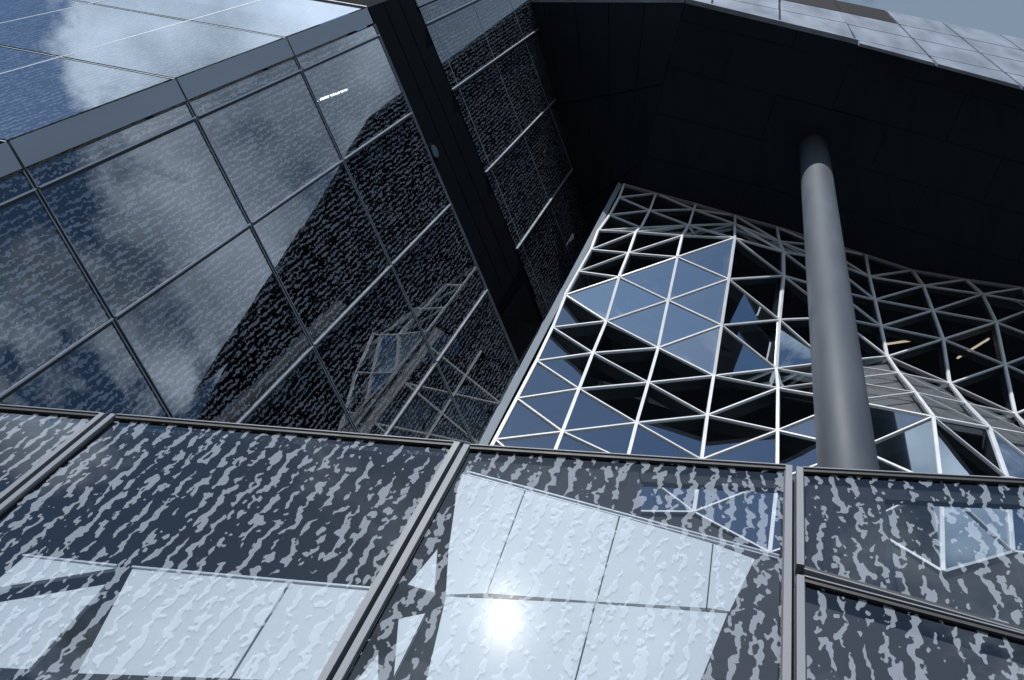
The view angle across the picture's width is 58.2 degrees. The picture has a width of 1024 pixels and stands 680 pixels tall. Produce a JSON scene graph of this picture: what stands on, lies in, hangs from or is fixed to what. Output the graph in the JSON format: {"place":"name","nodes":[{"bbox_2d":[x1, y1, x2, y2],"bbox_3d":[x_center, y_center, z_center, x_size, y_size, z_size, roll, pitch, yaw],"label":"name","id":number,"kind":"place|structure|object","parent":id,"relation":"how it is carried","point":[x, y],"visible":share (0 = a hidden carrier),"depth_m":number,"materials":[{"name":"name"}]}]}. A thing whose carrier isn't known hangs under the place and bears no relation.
{"place":"outdoors","nodes":[
{"label":"outdoors","id":0,"kind":"place"},
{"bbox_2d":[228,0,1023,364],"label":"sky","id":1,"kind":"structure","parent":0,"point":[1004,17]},
{"label":"ground","id":2,"kind":"structure","parent":0,"visible":0},
{"bbox_2d":[0,420,455,679],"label":"wall","id":3,"kind":"structure","parent":2,"relation":"on","point":[125,500],"depth_m":6.83,"materials":[{"name":"grey glass"}]},
{"bbox_2d":[0,0,588,456],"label":"glass tower","id":4,"kind":"structure","parent":2,"relation":"on","point":[264,212],"depth_m":15.79,"materials":[{"name":"glass"}]},
{"bbox_2d":[429,143,438,159],"bbox_3d":[-1.798,-4.344,21.209,0.065,0.398,0.398,-14,-68,23],"label":"round lamp","id":5,"kind":"object","parent":4,"relation":"attached to","point":[433,150],"visible":1,"depth_m":21.14,"materials":[{"name":"glass"}]},
{"bbox_2d":[0,429,1023,679],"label":"support frame","id":6,"kind":"object","parent":2,"relation":"on","point":[992,647],"visible":0.3,"depth_m":5.14,"materials":[{"name":"grey metal"}]},
{"bbox_2d":[0,404,105,503],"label":"fritted screen","id":7,"kind":"object","parent":6,"relation":"attached to","point":[91,419],"visible":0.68,"depth_m":6.81,"materials":[{"name":"metal"}]},
{"bbox_2d":[0,413,460,679],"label":"fritted screen","id":8,"kind":"object","parent":6,"relation":"attached to","point":[18,499],"visible":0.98,"depth_m":6.42,"materials":[{"name":"grey metal"}]},
{"bbox_2d":[0,554,117,672],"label":"pale cladding","id":9,"kind":"structure","parent":8,"relation":"attached to","point":[34,630],"depth_m":5.09,"materials":[{"name":"white paint"}]},
{"bbox_2d":[78,565,369,679],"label":"pale cladding","id":10,"kind":"structure","parent":8,"relation":"attached to","point":[167,624],"depth_m":4.94,"materials":[{"name":"white paint"}]},
{"bbox_2d":[333,444,791,679],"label":"fritted screen","id":11,"kind":"object","parent":6,"relation":"attached to","point":[349,663],"visible":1,"depth_m":5.85,"materials":[{"name":"grey metal"}]},
{"bbox_2d":[358,550,437,679],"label":"pale cladding","id":12,"kind":"structure","parent":11,"relation":"attached to","point":[423,579],"depth_m":4.93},
{"bbox_2d":[427,471,778,679],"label":"pale cladding","id":13,"kind":"structure","parent":11,"relation":"attached to","point":[551,551],"depth_m":5.14,"materials":[{"name":"white paint"}]},
{"bbox_2d":[465,456,1023,587],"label":"glass panel","id":14,"kind":"object","parent":6,"relation":"attached to","point":[845,533],"visible":0.69,"depth_m":5.93,"materials":[{"name":"grey glass"}]},
{"bbox_2d":[795,466,1023,631],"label":"fritted screen","id":15,"kind":"object","parent":6,"relation":"attached to","point":[914,478],"visible":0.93,"depth_m":5.93,"materials":[{"name":"grey metal"}]},
{"bbox_2d":[795,574,1023,679],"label":"fritted screen","id":16,"kind":"object","parent":6,"relation":"attached to","point":[804,584],"visible":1,"depth_m":4.93,"materials":[{"name":"metal"}]},
{"bbox_2d":[365,504,1023,679],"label":"wall","id":17,"kind":"structure","parent":2,"relation":"on","point":[841,646],"depth_m":6.03,"materials":[{"name":"black glass"}]},
{"bbox_2d":[478,182,1023,627],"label":"atrium glazing","id":18,"kind":"structure","parent":2,"relation":"on","point":[651,391],"depth_m":21.16,"materials":[{"name":"white glass"}]},
{"bbox_2d":[886,339,910,344],"bbox_3d":[9.963,0.047,23.753,0.790,0.797,0.080,17,-59,8],"label":"strip light","id":19,"kind":"object","parent":18,"relation":"attached to","point":[897,341],"visible":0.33,"depth_m":23.69,"materials":[{"name":"beige plastic"}]},
{"bbox_2d":[955,336,989,358],"bbox_3d":[12.186,0.200,24.307,1.155,1.871,0.080,17,-59,8],"label":"strip light","id":20,"kind":"object","parent":18,"relation":"attached to","point":[979,343],"visible":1,"depth_m":24.45,"materials":[{"name":"beige plastic"}]},
{"bbox_2d":[799,134,898,591],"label":"column","id":21,"kind":"structure","parent":2,"relation":"on","point":[844,434],"depth_m":15.62,"materials":[{"name":"grey metal"}]},
{"bbox_2d":[531,0,1023,431],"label":"overhanging block","id":22,"kind":"structure","parent":21,"relation":"on","point":[916,123],"depth_m":26.92,"materials":[{"name":"grey metal"}]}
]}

